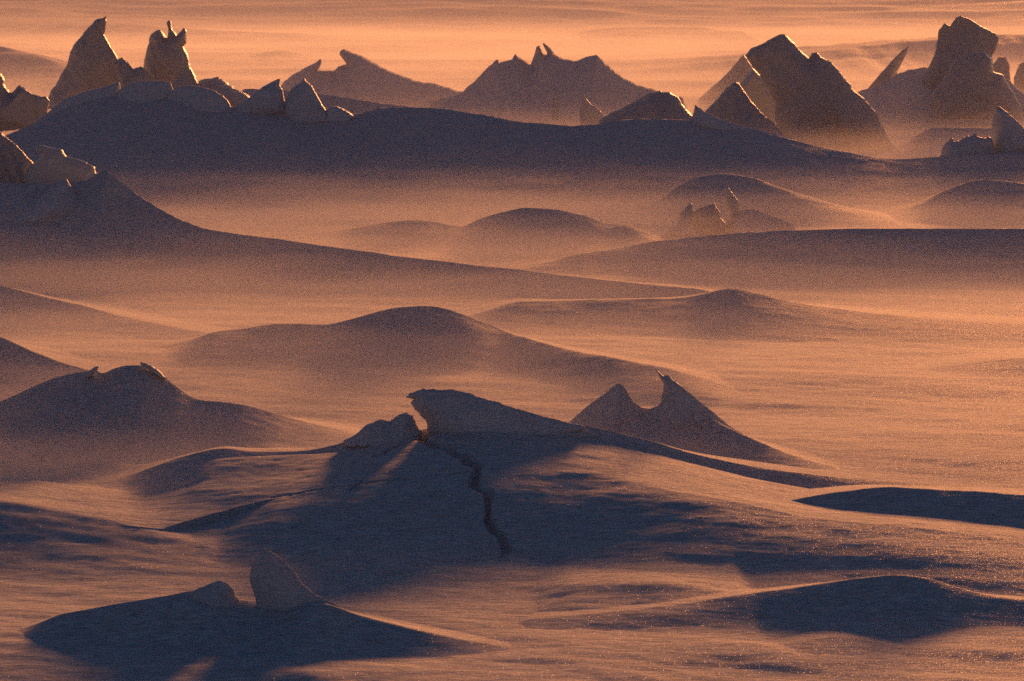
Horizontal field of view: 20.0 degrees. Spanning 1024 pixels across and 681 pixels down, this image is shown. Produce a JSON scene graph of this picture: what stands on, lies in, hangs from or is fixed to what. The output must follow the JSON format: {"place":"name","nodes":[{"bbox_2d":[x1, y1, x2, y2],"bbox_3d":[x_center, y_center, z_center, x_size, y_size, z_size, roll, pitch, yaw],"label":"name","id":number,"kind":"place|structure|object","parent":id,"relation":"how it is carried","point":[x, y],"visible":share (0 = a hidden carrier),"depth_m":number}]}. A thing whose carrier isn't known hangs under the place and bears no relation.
{"place":"outdoors","nodes":[
{"label":"outdoors","id":0,"kind":"place"},
{"bbox_2d":[0,0,1023,680],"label":"snow ground","id":1,"kind":"structure","parent":0,"point":[68,542],"depth_m":27.98},
{"bbox_2d":[0,73,48,131],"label":"ice block","id":2,"kind":"structure","parent":1,"relation":"on","point":[21,107],"depth_m":56.16},
{"bbox_2d":[0,337,120,398],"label":"snowdrift","id":3,"kind":"object","parent":1,"relation":"on","point":[23,366],"visible":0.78,"depth_m":28.21},
{"bbox_2d":[48,16,117,108],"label":"ice block","id":4,"kind":"structure","parent":1,"relation":"on","point":[93,59],"depth_m":65.34},
{"bbox_2d":[0,285,233,339],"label":"snowdrift","id":5,"kind":"object","parent":1,"relation":"on","point":[22,310],"visible":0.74,"depth_m":32.55},
{"bbox_2d":[114,57,152,87],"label":"ice block","id":6,"kind":"structure","parent":1,"relation":"on","point":[125,73],"depth_m":64.44},
{"bbox_2d":[143,20,196,82],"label":"ice block","id":7,"kind":"structure","parent":1,"relation":"on","point":[166,59],"depth_m":65.84},
{"bbox_2d":[0,362,361,463],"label":"snowdrift","id":8,"kind":"object","parent":1,"relation":"on","point":[141,413],"visible":0.87,"depth_m":24.56},
{"bbox_2d":[171,70,200,88],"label":"ice block","id":9,"kind":"structure","parent":1,"relation":"on","point":[187,78],"depth_m":63.64},
{"bbox_2d":[17,549,517,659],"bbox_3d":[-1.469,1.518,17.657,3.199,0.552,1.922,0,7,0],"label":"snowdrift","id":10,"kind":"object","parent":1,"relation":"on","point":[287,613],"visible":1,"depth_m":17.32},
{"bbox_2d":[242,89,413,113],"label":"snowdrift","id":11,"kind":"object","parent":1,"relation":"on","point":[352,106],"visible":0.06,"depth_m":65.33},
{"bbox_2d":[198,76,249,105],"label":"ice block","id":12,"kind":"structure","parent":11,"relation":"on","point":[232,95],"depth_m":63.92},
{"bbox_2d":[0,171,720,298],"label":"snowdrift","id":13,"kind":"object","parent":1,"relation":"on","point":[109,227],"visible":0.91,"depth_m":37.75},
{"bbox_2d":[0,132,32,182],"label":"ice slab","id":14,"kind":"structure","parent":13,"relation":"on","point":[16,162],"depth_m":40.18},
{"bbox_2d":[17,178,77,222],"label":"ice slab","id":15,"kind":"structure","parent":13,"relation":"on","point":[59,198],"depth_m":38.67},
{"bbox_2d":[24,145,97,184],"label":"ice slab","id":16,"kind":"structure","parent":13,"relation":"on","point":[51,166],"depth_m":39.73},
{"bbox_2d":[281,49,462,107],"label":"snow hummock","id":17,"kind":"object","parent":1,"relation":"on","point":[357,76],"visible":0.51,"depth_m":77.84},
{"bbox_2d":[164,306,737,407],"bbox_3d":[-0.810,0.063,29.187,4.572,0.462,7.995,-5,9,-32],"label":"snowdrift","id":18,"kind":"object","parent":1,"relation":"on","point":[419,340],"visible":0.97,"depth_m":29.48},
{"bbox_2d":[254,207,664,256],"bbox_3d":[-0.455,-1.625,42.146,7.262,0.544,5.922,0,7,0],"label":"snowdrift","id":19,"kind":"object","parent":1,"relation":"on","point":[534,232],"visible":0.84,"depth_m":41.64},
{"bbox_2d":[6,97,1023,213],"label":"snowdrift","id":20,"kind":"object","parent":1,"relation":"on","point":[167,155],"visible":0.84,"depth_m":50.93},
{"bbox_2d":[30,82,120,124],"bbox_3d":[-8.005,-4.183,52.986,2.037,1.046,0.509,-1,7,-5],"label":"crust plate","id":21,"kind":"object","parent":20,"relation":"on","point":[111,90],"visible":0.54,"depth_m":52.96},
{"bbox_2d":[117,81,172,102],"bbox_3d":[-6.709,-4.383,52.899,1.178,0.693,0.658,-3,8,-22],"label":"crust plate","id":22,"kind":"object","parent":20,"relation":"on","point":[142,91],"visible":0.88,"depth_m":52.79},
{"bbox_2d":[167,85,230,112],"bbox_3d":[-5.693,-4.295,52.796,1.318,0.681,0.581,0,7,0],"label":"crust plate","id":23,"kind":"object","parent":20,"relation":"on","point":[202,99],"visible":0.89,"depth_m":52.68},
{"bbox_2d":[236,79,284,113],"bbox_3d":[-4.537,-4.369,52.716,0.835,0.770,0.617,-4,8,-29],"label":"snow shard","id":24,"kind":"object","parent":20,"relation":"on","point":[268,98],"visible":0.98,"depth_m":52.61},
{"bbox_2d":[284,77,328,122],"bbox_3d":[-3.693,-4.358,52.713,0.850,0.857,0.622,-3,8,-22],"label":"snow shard","id":25,"kind":"object","parent":20,"relation":"on","point":[302,102],"visible":0.99,"depth_m":52.51},
{"bbox_2d":[326,106,355,120],"bbox_3d":[-3.108,-4.097,52.789,0.573,0.325,0.455,0,7,0],"label":"snow shard","id":26,"kind":"object","parent":20,"relation":"on","point":[335,113],"visible":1,"depth_m":52.60},
{"bbox_2d":[940,133,995,155],"bbox_3d":[8.334,-3.474,53.142,1.103,0.647,0.649,-2,8,-19],"label":"snow shard","id":27,"kind":"object","parent":20,"relation":"on","point":[974,144],"visible":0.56,"depth_m":52.91},
{"bbox_2d":[991,106,1023,152],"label":"snow shard","id":28,"kind":"object","parent":20,"relation":"on","point":[1007,136],"visible":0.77,"depth_m":53.06},
{"bbox_2d":[551,91,558,118],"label":"ice chip","id":29,"kind":"object","parent":1,"relation":"on","point":[555,107],"visible":1,"depth_m":69.25},
{"bbox_2d":[429,43,687,125],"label":"snow hummock","id":30,"kind":"object","parent":1,"relation":"on","point":[516,88],"visible":0.58,"depth_m":71.58},
{"bbox_2d":[96,388,1023,596],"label":"snowdrift","id":31,"kind":"object","parent":1,"relation":"on","point":[465,479],"visible":0.94,"depth_m":20.69},
{"bbox_2d":[579,95,603,125],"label":"ice chip","id":32,"kind":"object","parent":1,"relation":"on","point":[590,113],"visible":0.89,"depth_m":66.79},
{"bbox_2d":[554,161,679,205],"bbox_3d":[1.866,-2.802,50.573,2.588,0.682,5.266,0,7,0],"label":"snowdrift","id":33,"kind":"object","parent":1,"relation":"on","point":[598,177],"visible":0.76,"depth_m":49.52},
{"bbox_2d":[597,91,691,123],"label":"ice block","id":34,"kind":"structure","parent":1,"relation":"on","point":[661,105],"depth_m":59.50},
{"bbox_2d":[660,203,699,237],"bbox_3d":[2.498,-1.725,43.135,0.637,0.626,0.214,0,7,0],"label":"ice sliver","id":35,"kind":"object","parent":1,"relation":"on","point":[683,227],"visible":0.77,"depth_m":43.05},
{"bbox_2d":[569,370,840,469],"bbox_3d":[1.344,0.658,23.863,2.317,0.696,4.374,-4,8,-28],"label":"snowdrift","id":36,"kind":"object","parent":1,"relation":"on","point":[679,416],"visible":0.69,"depth_m":24.15},
{"bbox_2d":[691,202,737,235],"bbox_3d":[3.069,-1.776,43.687,0.776,0.630,0.503,-2,8,-17],"label":"ice sliver","id":37,"kind":"object","parent":1,"relation":"on","point":[707,220],"visible":0.59,"depth_m":43.51},
{"bbox_2d":[698,54,751,106],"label":"ice block","id":38,"kind":"structure","parent":1,"relation":"on","point":[740,70],"depth_m":83.47},
{"bbox_2d":[724,186,740,218],"bbox_3d":[3.349,-2.001,43.906,0.276,0.669,0.191,0,7,0],"label":"ice sliver","id":39,"kind":"object","parent":1,"relation":"on","point":[733,202],"visible":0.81,"depth_m":43.82},
{"bbox_2d":[460,288,1023,342],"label":"snowdrift","id":40,"kind":"object","parent":1,"relation":"on","point":[736,314],"visible":0.96,"depth_m":32.18},
{"bbox_2d":[705,82,784,135],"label":"ice block","id":41,"kind":"structure","parent":1,"relation":"on","point":[733,103],"depth_m":61.01},
{"bbox_2d":[740,68,775,124],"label":"ice block","id":42,"kind":"structure","parent":1,"relation":"on","point":[754,87],"depth_m":65.05},
{"bbox_2d":[729,209,795,233],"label":"snowdrift","id":43,"kind":"object","parent":1,"relation":"on","point":[750,220],"visible":0.65,"depth_m":43.35},
{"bbox_2d":[633,174,901,227],"bbox_3d":[4.056,-2.385,47.401,4.307,0.664,6.065,0,7,0],"label":"snowdrift","id":44,"kind":"object","parent":1,"relation":"on","point":[796,209],"visible":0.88,"depth_m":46.35},
{"bbox_2d":[518,575,1023,633],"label":"snowdrift","id":45,"kind":"object","parent":1,"relation":"on","point":[893,604],"visible":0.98,"depth_m":17.95},
{"bbox_2d":[521,228,1023,283],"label":"snowdrift","id":46,"kind":"object","parent":1,"relation":"on","point":[905,256],"visible":0.99,"depth_m":38.22},
{"bbox_2d":[745,34,896,149],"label":"ice block","id":47,"kind":"structure","parent":1,"relation":"on","point":[818,100],"depth_m":62.92},
{"bbox_2d":[777,629,908,655],"bbox_3d":[1.959,1.810,17.206,1.055,0.048,1.330,0,7,0],"label":"snowdrift","id":48,"kind":"object","parent":1,"relation":"on","point":[832,642],"visible":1,"depth_m":17.21},
{"bbox_2d":[868,46,908,88],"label":"ice spike","id":49,"kind":"object","parent":1,"relation":"on","point":[889,72],"visible":0.47,"depth_m":72.63},
{"bbox_2d":[791,484,1023,528],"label":"snowdrift","id":50,"kind":"object","parent":1,"relation":"on","point":[1004,506],"visible":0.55,"depth_m":21.07},
{"bbox_2d":[857,67,1023,132],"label":"snow hummock","id":51,"kind":"object","parent":1,"relation":"on","point":[899,103],"visible":0.45,"depth_m":70.47},
{"bbox_2d":[922,16,998,88],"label":"ice block","id":52,"kind":"structure","parent":51,"relation":"on","point":[960,37],"depth_m":70.45},
{"bbox_2d":[896,128,991,153],"bbox_3d":[11.673,-4.528,64.571,6.519,0.616,6.926,0,7,0],"label":"snowdrift","id":53,"kind":"object","parent":1,"relation":"on","point":[931,141],"visible":0.52,"depth_m":63.09},
{"bbox_2d":[882,180,1023,224],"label":"snowdrift","id":54,"kind":"object","parent":1,"relation":"on","point":[986,202],"visible":0.98,"depth_m":46.35},
{"bbox_2d":[921,348,1023,376],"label":"snowdrift","id":55,"kind":"object","parent":1,"relation":"on","point":[1007,362],"visible":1,"depth_m":29.02},
{"bbox_2d":[930,52,1023,118],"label":"ice block","id":56,"kind":"structure","parent":1,"relation":"on","point":[974,85],"depth_m":67.91},
{"bbox_2d":[993,57,1010,80],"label":"ice block","id":57,"kind":"structure","parent":1,"relation":"on","point":[1001,65],"depth_m":79.55},
{"bbox_2d":[1014,62,1023,92],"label":"ice block","id":58,"kind":"structure","parent":1,"relation":"on","point":[1019,79],"depth_m":83.56}
]}

